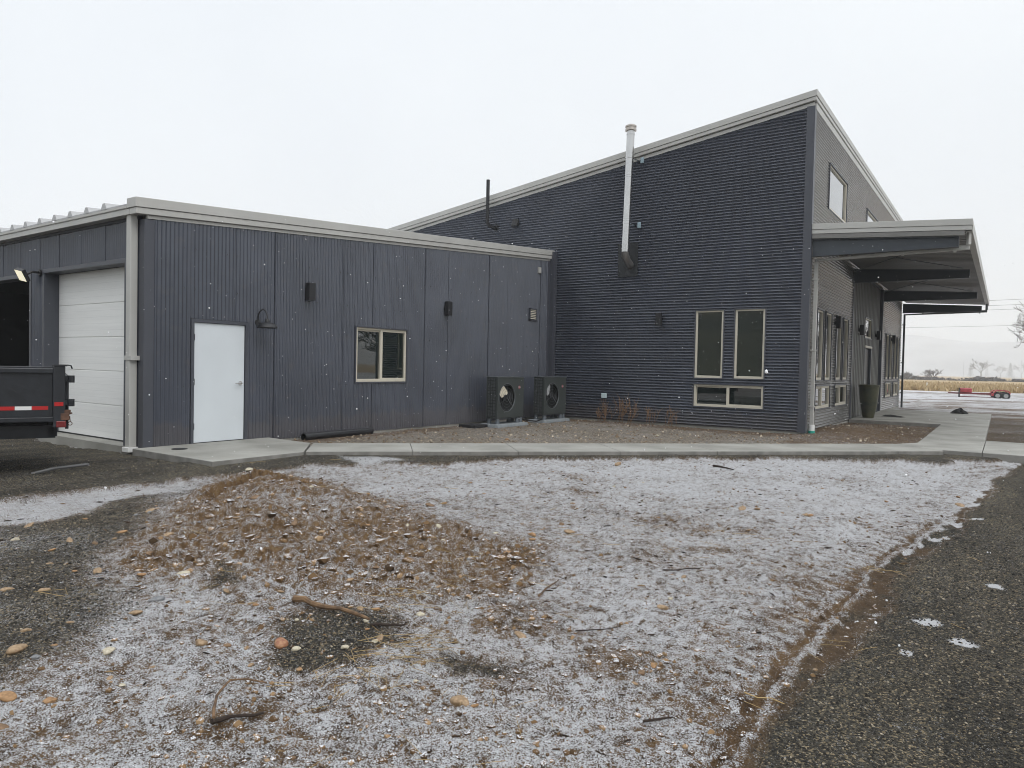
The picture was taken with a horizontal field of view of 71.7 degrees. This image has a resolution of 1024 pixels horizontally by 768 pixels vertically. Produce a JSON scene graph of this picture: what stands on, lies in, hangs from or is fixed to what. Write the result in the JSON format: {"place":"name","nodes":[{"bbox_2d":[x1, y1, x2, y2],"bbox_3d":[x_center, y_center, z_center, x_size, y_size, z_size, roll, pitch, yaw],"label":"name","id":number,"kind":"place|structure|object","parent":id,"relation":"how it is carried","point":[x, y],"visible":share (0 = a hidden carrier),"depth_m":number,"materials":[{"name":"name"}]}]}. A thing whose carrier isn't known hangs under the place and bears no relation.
{"place":"outdoors","nodes":[
{"label":"outdoors","id":0,"kind":"place"},
{"bbox_2d":[132,437,309,466],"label":"stoop path","id":1,"kind":"structure","parent":0,"point":[213,454],"depth_m":10.81,"materials":[{"name":"concrete"}]},
{"bbox_2d":[306,443,412,454],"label":"walkway path","id":2,"kind":"structure","parent":0,"point":[359,449],"depth_m":11.43,"materials":[{"name":"concrete"}]},
{"bbox_2d":[410,443,517,455],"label":"walkway path","id":3,"kind":"structure","parent":0,"point":[467,449],"depth_m":11.70,"materials":[{"name":"concrete"}]},
{"bbox_2d":[0,375,1023,767],"bbox_3d":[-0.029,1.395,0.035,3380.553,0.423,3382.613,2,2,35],"label":"ground","id":4,"kind":"structure","parent":0,"point":[930,493],"depth_m":4.58,"materials":[{"name":"snow"}]},
{"bbox_2d":[0,723,8,729],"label":"river stone","id":5,"kind":"object","parent":4,"relation":"on","point":[3,726],"visible":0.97,"depth_m":2.95,"materials":[{"name":"stone"}]},
{"bbox_2d":[0,587,14,591],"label":"river stone","id":6,"kind":"object","parent":4,"relation":"on","point":[4,589],"visible":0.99,"depth_m":4.63,"materials":[{"name":"stone"}]},
{"bbox_2d":[0,691,16,701],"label":"river stone","id":7,"kind":"object","parent":4,"relation":"on","point":[6,696],"visible":1,"depth_m":3.19,"materials":[{"name":"stone"}]},
{"bbox_2d":[5,643,27,654],"bbox_3d":[-2.590,1.385,3.697,0.095,0.051,0.127,-6,-15,-13],"label":"river stone","id":8,"kind":"object","parent":4,"relation":"on","point":[14,649],"visible":0.95,"depth_m":3.66,"materials":[{"name":"stone"}]},
{"bbox_2d":[31,654,40,658],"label":"river stone","id":9,"kind":"object","parent":4,"relation":"on","point":[36,656],"visible":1,"depth_m":3.59,"materials":[{"name":"stone"}]},
{"bbox_2d":[0,364,88,473],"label":"dump trailer","id":10,"kind":"object","parent":4,"relation":"on","point":[36,402],"visible":1,"depth_m":8.85,"materials":[{"name":"black paint"}]},
{"bbox_2d":[38,588,50,591],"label":"river stone","id":11,"kind":"object","parent":4,"relation":"on","point":[42,589],"visible":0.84,"depth_m":4.62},
{"bbox_2d":[42,696,57,703],"bbox_3d":[-2.087,1.430,3.198,0.052,0.029,0.077,5,-4,-11],"label":"river stone","id":12,"kind":"object","parent":4,"relation":"on","point":[50,699],"visible":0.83,"depth_m":3.19,"materials":[{"name":"stone"}]},
{"bbox_2d":[93,567,101,573],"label":"river stone","id":13,"kind":"object","parent":4,"relation":"on","point":[97,570],"visible":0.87,"depth_m":4.99,"materials":[{"name":"stone"}]},
{"bbox_2d":[102,646,115,654],"bbox_3d":[-2.079,1.377,3.653,0.053,0.032,0.077,1,3,-4],"label":"river stone","id":14,"kind":"object","parent":4,"relation":"on","point":[109,650],"visible":1,"depth_m":3.64,"materials":[{"name":"stone"}]},
{"bbox_2d":[129,610,142,614],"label":"river stone","id":15,"kind":"object","parent":4,"relation":"on","point":[135,612],"visible":0.99,"depth_m":4.19,"materials":[{"name":"stone"}]},
{"bbox_2d":[148,596,164,601],"bbox_3d":[-2.208,1.341,4.404,0.066,0.039,0.094,-5,-8,19],"label":"river stone","id":16,"kind":"object","parent":4,"relation":"on","point":[159,598],"visible":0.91,"depth_m":4.38,"materials":[{"name":"stone"}]},
{"bbox_2d":[195,639,207,645],"bbox_3d":[-1.660,1.388,3.788,0.068,0.044,0.096,17,-22,-7],"label":"river stone","id":17,"kind":"object","parent":4,"relation":"on","point":[200,642],"visible":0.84,"depth_m":3.76,"materials":[{"name":"stone"}]},
{"bbox_2d":[210,711,263,723],"bbox_3d":[-1.180,1.425,3.041,0.216,0.033,0.043,0,2,-31],"label":"bark strip","id":18,"kind":"object","parent":4,"relation":"on","point":[220,719],"visible":1,"depth_m":3.03,"materials":[{"name":"black"}]},
{"bbox_2d":[212,678,266,718],"bbox_3d":[-1.286,1.398,3.179,0.174,0.019,0.364,2,1,16],"label":"branch","id":19,"kind":"object","parent":4,"relation":"on","point":[215,701],"visible":1,"depth_m":3.23,"materials":[{"name":"wood"}]},
{"bbox_2d":[0,196,556,454],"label":"garage building","id":20,"kind":"structure","parent":4,"relation":"on","point":[118,273],"depth_m":13.12,"materials":[{"name":"metal"}]},
{"bbox_2d":[14,267,41,281],"bbox_3d":[-8.816,-1.977,12.896,0.248,0.264,0.393,2,2,26],"label":"flood light","id":21,"kind":"object","parent":20,"relation":"attached to","point":[22,274],"visible":1,"depth_m":12.80,"materials":[{"name":"black"}]},
{"bbox_2d":[58,267,123,441],"bbox_3d":[-7.240,-0.524,12.384,3.010,2.927,0.055,2,2,35],"label":"sectional door","id":22,"kind":"structure","parent":20,"relation":"in","point":[91,303],"depth_m":12.41,"materials":[{"name":"grey"}]},
{"bbox_2d":[189,318,248,443],"bbox_3d":[-4.991,-0.027,12.097,0.139,2.108,1.065,2,2,35],"label":"door","id":23,"kind":"structure","parent":20,"relation":"in","point":[218,360],"depth_m":12.08,"materials":[{"name":"white paint"}]},
{"bbox_2d":[255,309,276,328],"bbox_3d":[-4.357,-1.157,12.524,0.462,0.337,0.364,2,2,35],"label":"gooseneck lamp","id":24,"kind":"object","parent":20,"relation":"attached to","point":[267,324],"visible":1,"depth_m":12.45,"materials":[{"name":"black"}]},
{"bbox_2d":[305,282,315,300],"bbox_3d":[-3.848,-1.756,13.479,0.165,0.331,0.150,2,2,35],"label":"wall light","id":25,"kind":"object","parent":20,"relation":"attached to","point":[310,291],"visible":1,"depth_m":13.42,"materials":[{"name":"black"}]},
{"bbox_2d":[354,325,407,382],"bbox_3d":[-2.819,-0.617,15.218,0.133,1.188,1.546,2,2,35],"label":"window","id":26,"kind":"structure","parent":20,"relation":"in","point":[380,353],"depth_m":15.19,"materials":[{"name":"glass"}]},
{"bbox_2d":[444,301,452,315],"bbox_3d":[-1.523,-1.791,16.820,0.165,0.331,0.150,2,2,35],"label":"wall light","id":27,"kind":"object","parent":20,"relation":"attached to","point":[448,306],"visible":1,"depth_m":16.76,"materials":[{"name":"black"}]},
{"bbox_2d":[274,637,287,648],"bbox_3d":[-1.240,1.394,3.807,0.076,0.046,0.114,0,3,-12],"label":"river stone","id":28,"kind":"object","parent":4,"relation":"on","point":[280,642],"visible":0.99,"depth_m":3.78,"materials":[{"name":"stone"}]},
{"bbox_2d":[291,646,300,651],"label":"river stone","id":29,"kind":"object","parent":4,"relation":"on","point":[295,648],"visible":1,"depth_m":3.74,"materials":[{"name":"stone"}]},
{"bbox_2d":[292,595,369,619],"bbox_3d":[-1.084,1.329,4.217,0.582,0.053,0.063,2,2,28],"label":"stick","id":30,"kind":"object","parent":4,"relation":"on","point":[305,599],"visible":1,"depth_m":4.22,"materials":[{"name":"wood"}]},
{"bbox_2d":[301,427,373,439],"bbox_3d":[-3.447,0.994,14.118,0.150,0.150,1.781,2,2,33],"label":"drain pipe","id":31,"kind":"object","parent":4,"relation":"on","point":[331,434],"visible":0.95,"depth_m":13.97,"materials":[{"name":"black plastic"}]},
{"bbox_2d":[370,622,405,626],"bbox_3d":[-0.721,1.397,4.111,0.206,0.028,0.028,1,1,-13],"label":"stick","id":32,"kind":"object","parent":4,"relation":"on","point":[382,624],"visible":1,"depth_m":4.10,"materials":[{"name":"wood"}]},
{"bbox_2d":[450,695,468,705],"bbox_3d":[-0.240,1.452,3.239,0.104,0.047,0.073,3,-1,44],"label":"river stone","id":33,"kind":"object","parent":4,"relation":"on","point":[456,700],"visible":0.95,"depth_m":3.22,"materials":[{"name":"stone"}]},
{"bbox_2d":[459,423,487,427],"bbox_3d":[-0.934,1.007,17.109,0.500,0.070,0.500,2,2,35],"label":"black tray","id":34,"kind":"object","parent":4,"relation":"on","point":[471,425],"visible":1,"depth_m":16.98,"materials":[{"name":"black plastic"}]},
{"bbox_2d":[0,471,949,767],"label":"snow crumbs","id":35,"kind":"object","parent":4,"relation":"on","point":[444,619],"visible":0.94,"depth_m":3.98,"materials":[{"name":"snow"}]},
{"bbox_2d":[0,461,983,767],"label":"wood chips","id":36,"kind":"object","parent":4,"relation":"on","point":[488,629],"visible":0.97,"depth_m":4.25,"materials":[{"name":"wood"}]},
{"bbox_2d":[0,460,984,767],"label":"soil clods","id":37,"kind":"object","parent":4,"relation":"on","point":[314,578],"visible":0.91,"depth_m":4.43,"materials":[{"name":"soil"}]},
{"bbox_2d":[481,376,527,427],"bbox_3d":[-0.175,0.432,17.696,0.555,1.232,1.315,2,2,35],"label":"heat pump","id":38,"kind":"object","parent":4,"relation":"on","point":[505,399],"visible":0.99,"depth_m":17.47,"materials":[{"name":"grey"}]},
{"bbox_2d":[36,459,980,767],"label":"straw","id":39,"kind":"object","parent":4,"relation":"on","point":[450,637],"visible":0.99,"depth_m":3.88,"materials":[{"name":"plant"}]},
{"bbox_2d":[514,631,526,638],"bbox_3d":[0.050,1.438,4.057,0.050,0.029,0.081,2,14,-37],"label":"river stone","id":40,"kind":"object","parent":4,"relation":"on","point":[519,634],"visible":1,"depth_m":4.04,"materials":[{"name":"stone"}]},
{"bbox_2d":[538,579,558,596],"bbox_3d":[0.255,1.427,4.974,0.023,0.023,0.420,2,2,22],"label":"twig","id":41,"kind":"object","parent":4,"relation":"on","point":[541,593],"visible":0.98,"depth_m":4.94,"materials":[{"name":"wood"}]},
{"bbox_2d":[528,376,569,422],"bbox_3d":[1.036,0.414,19.436,0.555,1.232,1.315,2,2,35],"label":"heat pump","id":42,"kind":"object","parent":4,"relation":"on","point":[550,396],"visible":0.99,"depth_m":19.17,"materials":[{"name":"grey"}]},
{"bbox_2d":[564,529,574,533],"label":"river stone","id":43,"kind":"object","parent":4,"relation":"on","point":[568,531],"visible":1,"depth_m":6.67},
{"bbox_2d":[575,626,620,631],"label":"twig","id":44,"kind":"object","parent":4,"relation":"on","point":[596,629],"visible":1,"depth_m":4.21,"materials":[{"name":"wood"}]},
{"bbox_2d":[596,409,609,421],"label":"dry weed","id":45,"kind":"object","parent":4,"relation":"on","point":[600,414],"visible":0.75,"depth_m":19.66,"materials":[{"name":"brown"}]},
{"bbox_2d":[598,399,617,422],"bbox_3d":[2.618,0.747,19.261,0.572,0.679,0.480,2,2,35],"label":"dry weed","id":46,"kind":"object","parent":4,"relation":"on","point":[606,411],"visible":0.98,"depth_m":19.30,"materials":[{"name":"brown"}]},
{"bbox_2d":[294,419,934,443],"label":"bed pebbles","id":47,"kind":"object","parent":4,"relation":"on","point":[668,427],"visible":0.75,"depth_m":16.03,"materials":[{"name":"gravel"}]},
{"bbox_2d":[613,397,626,422],"bbox_3d":[2.978,0.679,19.161,0.427,0.833,0.560,2,2,35],"label":"dry weed","id":48,"kind":"object","parent":4,"relation":"on","point":[622,412],"visible":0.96,"depth_m":19.23,"materials":[{"name":"brown"}]},
{"bbox_2d":[623,393,638,424],"bbox_3d":[3.245,0.681,18.921,0.646,0.853,0.513,0,2,-37],"label":"dry weed","id":49,"kind":"object","parent":4,"relation":"on","point":[634,408],"visible":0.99,"depth_m":18.85,"materials":[{"name":"brown"}]},
{"bbox_2d":[644,407,662,424],"bbox_3d":[3.700,0.852,18.804,0.507,0.535,0.345,2,2,35],"label":"dry weed","id":50,"kind":"object","parent":4,"relation":"on","point":[652,416],"visible":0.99,"depth_m":18.80,"materials":[{"name":"brown"}]},
{"bbox_2d":[643,716,672,722],"bbox_3d":[0.654,1.497,3.165,0.151,0.012,0.012,1,1,-18],"label":"bark strip","id":51,"kind":"object","parent":4,"relation":"on","point":[650,720],"visible":1,"depth_m":3.16,"materials":[{"name":"black"}]},
{"bbox_2d":[657,604,668,609],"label":"river stone","id":52,"kind":"object","parent":4,"relation":"on","point":[661,607],"visible":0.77,"depth_m":4.62,"materials":[{"name":"stone"}]},
{"bbox_2d":[665,405,677,426],"bbox_3d":[4.113,0.841,18.361,0.458,0.594,0.311,1,2,-20],"label":"dry weed","id":53,"kind":"object","parent":4,"relation":"on","point":[673,414],"visible":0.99,"depth_m":18.41,"materials":[{"name":"brown"}]},
{"bbox_2d":[662,568,699,570],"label":"twig","id":54,"kind":"object","parent":4,"relation":"on","point":[678,569],"visible":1,"depth_m":5.45,"materials":[{"name":"wood"}]},
{"bbox_2d":[389,89,989,433],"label":"house","id":55,"kind":"structure","parent":4,"relation":"on","point":[791,191],"depth_m":18.67,"materials":[{"name":"metal"}]},
{"bbox_2d":[486,179,498,230],"bbox_3d":[-0.611,-5.504,21.882,0.437,1.538,0.184,1,2,-22],"label":"vent pipe","id":56,"kind":"object","parent":55,"relation":"attached to","point":[489,225],"visible":1,"depth_m":21.75,"materials":[{"name":"black metal"}]},
{"bbox_2d":[511,219,518,226],"bbox_3d":[0.089,-4.898,21.480,0.220,0.220,0.117,2,2,35],"label":"vent hood","id":57,"kind":"object","parent":55,"relation":"attached to","point":[515,222],"visible":1,"depth_m":21.45,"materials":[{"name":"black metal"}]},
{"bbox_2d":[618,124,643,276],"bbox_3d":[3.112,-4.926,19.134,0.698,3.982,0.587,2,2,35],"label":"flue pipe","id":58,"kind":"object","parent":55,"relation":"attached to","point":[627,258],"visible":1,"depth_m":18.92,"materials":[{"name":"silver metal"}]},
{"bbox_2d":[655,312,661,324],"bbox_3d":[3.908,-1.727,18.813,0.150,0.331,0.165,2,2,35],"label":"wall light","id":59,"kind":"object","parent":55,"relation":"attached to","point":[658,318],"visible":1,"depth_m":18.75,"materials":[{"name":"black"}]},
{"bbox_2d":[693,309,724,378],"bbox_3d":[5.062,-1.017,18.170,0.783,1.779,0.123,2,2,35],"label":"window","id":60,"kind":"structure","parent":55,"relation":"in","point":[709,324],"depth_m":18.18,"materials":[{"name":"glass"}]},
{"bbox_2d":[692,383,764,409],"bbox_3d":[5.459,0.311,17.914,1.816,0.618,0.133,2,2,35],"label":"window","id":61,"kind":"structure","parent":55,"relation":"in","point":[729,396],"depth_m":17.89,"materials":[{"name":"glass"}]},
{"bbox_2d":[732,308,766,379],"bbox_3d":[5.904,-0.990,17.584,0.787,1.780,0.123,2,2,35],"label":"window","id":62,"kind":"structure","parent":55,"relation":"in","point":[749,341],"depth_m":17.60,"materials":[{"name":"glass"}]},
{"bbox_2d":[815,308,824,380],"bbox_3d":[7.718,-0.977,17.846,0.123,1.806,0.783,2,2,35],"label":"window","id":63,"kind":"structure","parent":55,"relation":"in","point":[820,312],"depth_m":18.03,"materials":[{"name":"glass"}]},
{"bbox_2d":[814,385,830,410],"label":"window","id":64,"kind":"structure","parent":55,"relation":"in","point":[822,392],"depth_m":18.31,"materials":[{"name":"glass"}]},
{"bbox_2d":[823,311,832,380],"bbox_3d":[8.303,-0.986,18.687,0.123,1.806,0.783,2,2,35],"label":"window","id":65,"kind":"structure","parent":55,"relation":"in","point":[829,316],"depth_m":18.87,"materials":[{"name":"beige glass"}]},
{"bbox_2d":[834,316,841,328],"bbox_3d":[8.827,-1.667,19.182,0.165,0.331,0.150,2,2,35],"label":"wall light","id":66,"kind":"object","parent":55,"relation":"attached to","point":[838,322],"visible":1,"depth_m":19.12,"materials":[{"name":"black"}]},
{"bbox_2d":[828,163,847,222],"bbox_3d":[8.806,-5.092,19.185,0.123,1.181,2.456,2,2,35],"label":"window","id":67,"kind":"structure","parent":55,"relation":"in","point":[838,186],"depth_m":19.26,"materials":[{"name":"beige glass"}]},
{"bbox_2d":[834,315,842,380],"bbox_3d":[9.123,-0.998,19.865,0.123,1.806,0.783,2,2,35],"label":"window","id":68,"kind":"structure","parent":55,"relation":"in","point":[838,355],"depth_m":20.07,"materials":[{"name":"beige glass"}]},
{"bbox_2d":[833,384,847,406],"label":"window","id":69,"kind":"structure","parent":55,"relation":"in","point":[840,390],"depth_m":20.35,"materials":[{"name":"glass"}]},
{"bbox_2d":[841,318,849,380],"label":"window","id":70,"kind":"structure","parent":55,"relation":"in","point":[845,329],"depth_m":20.91,"materials":[{"name":"glass"}]},
{"bbox_2d":[858,325,864,334],"bbox_3d":[11.316,-1.748,22.931,0.165,0.331,0.150,2,2,35],"label":"wall light","id":71,"kind":"object","parent":55,"relation":"attached to","point":[861,329],"visible":1,"depth_m":22.86,"materials":[{"name":"black"}]},
{"bbox_2d":[864,345,871,384],"bbox_3d":[12.328,-0.146,24.705,0.160,2.350,1.460,2,2,35],"label":"front door","id":72,"kind":"structure","parent":55,"relation":"in","point":[867,356],"depth_m":25.08,"materials":[{"name":"black"}]},
{"bbox_2d":[864,317,872,339],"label":"window","id":73,"kind":"structure","parent":55,"relation":"in","point":[868,322],"depth_m":24.85,"materials":[{"name":"glass"}]},
{"bbox_2d":[866,208,878,221],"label":"window","id":74,"kind":"structure","parent":55,"relation":"in","point":[870,217],"depth_m":23.79,"materials":[{"name":"glass"}]},
{"bbox_2d":[875,331,880,339],"bbox_3d":[13.401,-1.779,25.927,0.165,0.331,0.150,2,2,35],"label":"wall light","id":75,"kind":"object","parent":55,"relation":"attached to","point":[878,335],"visible":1,"depth_m":25.85,"materials":[{"name":"black"}]},
{"bbox_2d":[884,333,889,379],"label":"window","id":76,"kind":"structure","parent":55,"relation":"in","point":[887,335],"depth_m":28.28,"materials":[{"name":"glass"}]},
{"bbox_2d":[884,382,890,397],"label":"window","id":77,"kind":"structure","parent":55,"relation":"in","point":[887,385],"depth_m":28.71,"materials":[{"name":"glass"}]},
{"bbox_2d":[888,335,892,378],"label":"window","id":78,"kind":"structure","parent":55,"relation":"in","point":[890,342],"depth_m":29.12,"materials":[{"name":"glass"}]},
{"bbox_2d":[891,335,895,343],"bbox_3d":[15.466,-1.806,28.718,0.165,0.331,0.150,2,2,35],"label":"wall light","id":79,"kind":"object","parent":55,"relation":"attached to","point":[893,339],"visible":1,"depth_m":28.65,"materials":[{"name":"black"}]},
{"bbox_2d":[892,337,896,378],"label":"window","id":80,"kind":"structure","parent":55,"relation":"in","point":[895,345],"depth_m":30.24,"materials":[{"name":"glass"}]},
{"bbox_2d":[892,381,897,396],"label":"window","id":81,"kind":"structure","parent":55,"relation":"in","point":[895,384],"depth_m":30.49,"materials":[{"name":"glass"}]},
{"bbox_2d":[896,337,899,378],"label":"window","id":82,"kind":"structure","parent":55,"relation":"in","point":[898,339],"depth_m":31.08,"materials":[{"name":"glass"}]},
{"bbox_2d":[713,465,733,469],"bbox_3d":[3.250,1.283,10.905,0.036,0.038,0.382,0,2,-34],"label":"bark strip","id":83,"kind":"object","parent":4,"relation":"on","point":[719,466],"visible":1,"depth_m":10.92,"materials":[{"name":"black"}]},
{"bbox_2d":[744,692,784,703],"bbox_3d":[1.196,1.490,3.361,0.183,0.017,0.007,2,2,29],"label":"twig","id":84,"kind":"object","parent":4,"relation":"on","point":[762,697],"visible":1,"depth_m":3.37,"materials":[{"name":"wood"}]},
{"bbox_2d":[904,371,911,379],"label":"bare bush","id":85,"kind":"object","parent":4,"relation":"on","point":[906,374],"visible":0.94,"depth_m":214.65,"materials":[{"name":"grey plant"}]},
{"bbox_2d":[920,369,941,379],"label":"bare bush","id":86,"kind":"object","parent":4,"relation":"on","point":[930,372],"visible":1,"depth_m":215.36,"materials":[{"name":"grey plant"}]},
{"bbox_2d":[899,380,1023,392],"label":"dry grass","id":87,"kind":"structure","parent":4,"relation":"on","point":[949,386],"depth_m":72.00,"materials":[{"name":"plant"}]},
{"bbox_2d":[900,375,1023,381],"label":"brush","id":88,"kind":"object","parent":4,"relation":"on","point":[976,378],"visible":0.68,"depth_m":217.90,"materials":[{"name":"grey"}]},
{"bbox_2d":[948,388,1010,398],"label":"flatbed trailer","id":89,"kind":"object","parent":4,"relation":"on","point":[1000,395],"visible":0.94,"depth_m":49.42,"materials":[{"name":"red metal"}]},
{"bbox_2d":[969,359,994,376],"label":"bare tree","id":90,"kind":"object","parent":4,"relation":"on","point":[982,365],"visible":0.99,"depth_m":567.00,"materials":[{"name":"grey plant"}]},
{"bbox_2d":[992,365,1007,376],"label":"bare tree","id":91,"kind":"object","parent":4,"relation":"on","point":[1006,369],"visible":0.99,"depth_m":985.49,"materials":[{"name":"grey plant"}]},
{"bbox_2d":[1005,363,1014,377],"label":"conifer","id":92,"kind":"object","parent":4,"relation":"on","point":[1010,369],"visible":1,"depth_m":939.73,"materials":[{"name":"grey plant"}]},
{"bbox_2d":[1008,302,1023,347],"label":"bare tree","id":93,"kind":"object","parent":4,"relation":"on","point":[1019,323],"visible":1,"depth_m":75.41,"materials":[{"name":"grey plant"}]},
{"bbox_2d":[1012,364,1023,377],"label":"bare tree","id":94,"kind":"object","parent":4,"relation":"on","point":[1018,369],"visible":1,"depth_m":933.42,"materials":[{"name":"grey plant"}]},
{"bbox_2d":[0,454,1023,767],"bbox_3d":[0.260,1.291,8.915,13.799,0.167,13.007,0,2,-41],"label":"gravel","id":95,"kind":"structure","parent":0,"point":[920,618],"depth_m":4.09,"materials":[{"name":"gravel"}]},
{"bbox_2d":[0,0,1023,341],"label":"sky","id":96,"kind":"structure","parent":0,"point":[386,114],"materials":[{"name":"white"}]},
{"bbox_2d":[27,219,1020,693],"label":"falling snow","id":97,"kind":"structure","parent":0,"point":[609,383],"depth_m":6.63,"materials":[{"name":"snow"}]},
{"bbox_2d":[506,443,619,454],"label":"walkway path","id":98,"kind":"structure","parent":0,"point":[560,449],"depth_m":12.03,"materials":[{"name":"concrete"}]},
{"bbox_2d":[599,443,716,454],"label":"walkway path","id":99,"kind":"structure","parent":0,"point":[656,448],"depth_m":12.34,"materials":[{"name":"concrete"}]},
{"bbox_2d":[688,443,809,454],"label":"walkway path","id":100,"kind":"structure","parent":0,"point":[748,449],"depth_m":12.59,"materials":[{"name":"concrete"}]},
{"bbox_2d":[777,444,897,454],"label":"walkway path","id":101,"kind":"structure","parent":0,"point":[835,449],"depth_m":12.89,"materials":[{"name":"concrete"}]},
{"bbox_2d":[859,444,942,454],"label":"walkway path","id":102,"kind":"structure","parent":0,"point":[904,449],"depth_m":13.13,"materials":[{"name":"concrete"}]},
{"bbox_2d":[849,409,991,429],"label":"patio","id":103,"kind":"structure","parent":0,"point":[915,418],"depth_m":22.25,"materials":[{"name":"concrete"}]},
{"bbox_2d":[858,384,879,417],"bbox_3d":[11.248,0.543,22.333,0.614,1.045,0.614,2,2,35],"label":"planter pot","id":104,"kind":"object","parent":103,"relation":"on","point":[868,394],"visible":1,"depth_m":22.14,"materials":[{"name":"ceramic"}]},
{"bbox_2d":[883,415,901,417],"bbox_3d":[12.514,1.040,23.141,0.538,0.056,0.631,0,2,-33],"label":"door mat","id":105,"kind":"object","parent":103,"relation":"on","point":[892,416],"depth_m":23.12,"materials":[{"name":"black rubber"}]},
{"bbox_2d":[901,437,985,456],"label":"entry path","id":106,"kind":"structure","parent":0,"point":[966,447],"depth_m":14.00,"materials":[{"name":"concrete"}]},
{"bbox_2d":[926,424,987,442],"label":"entry path","id":107,"kind":"structure","parent":0,"point":[961,432],"depth_m":17.30,"materials":[{"name":"concrete"}]},
{"bbox_2d":[951,408,967,413],"bbox_3d":[16.456,0.976,26.029,0.593,0.234,0.672,2,2,35],"label":"soil heap","id":108,"kind":"object","parent":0,"point":[959,411],"visible":0.98,"depth_m":25.84,"materials":[{"name":"black"}]},
{"bbox_2d":[900,335,1023,377],"bbox_3d":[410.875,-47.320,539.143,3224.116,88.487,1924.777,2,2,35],"label":"hills","id":109,"kind":"structure","parent":0,"point":[946,357],"depth_m":1263.49,"materials":[{"name":"white"}]},
{"bbox_2d":[982,441,1023,464],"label":"side path","id":110,"kind":"structure","parent":0,"point":[998,450],"depth_m":13.13,"materials":[{"name":"concrete"}]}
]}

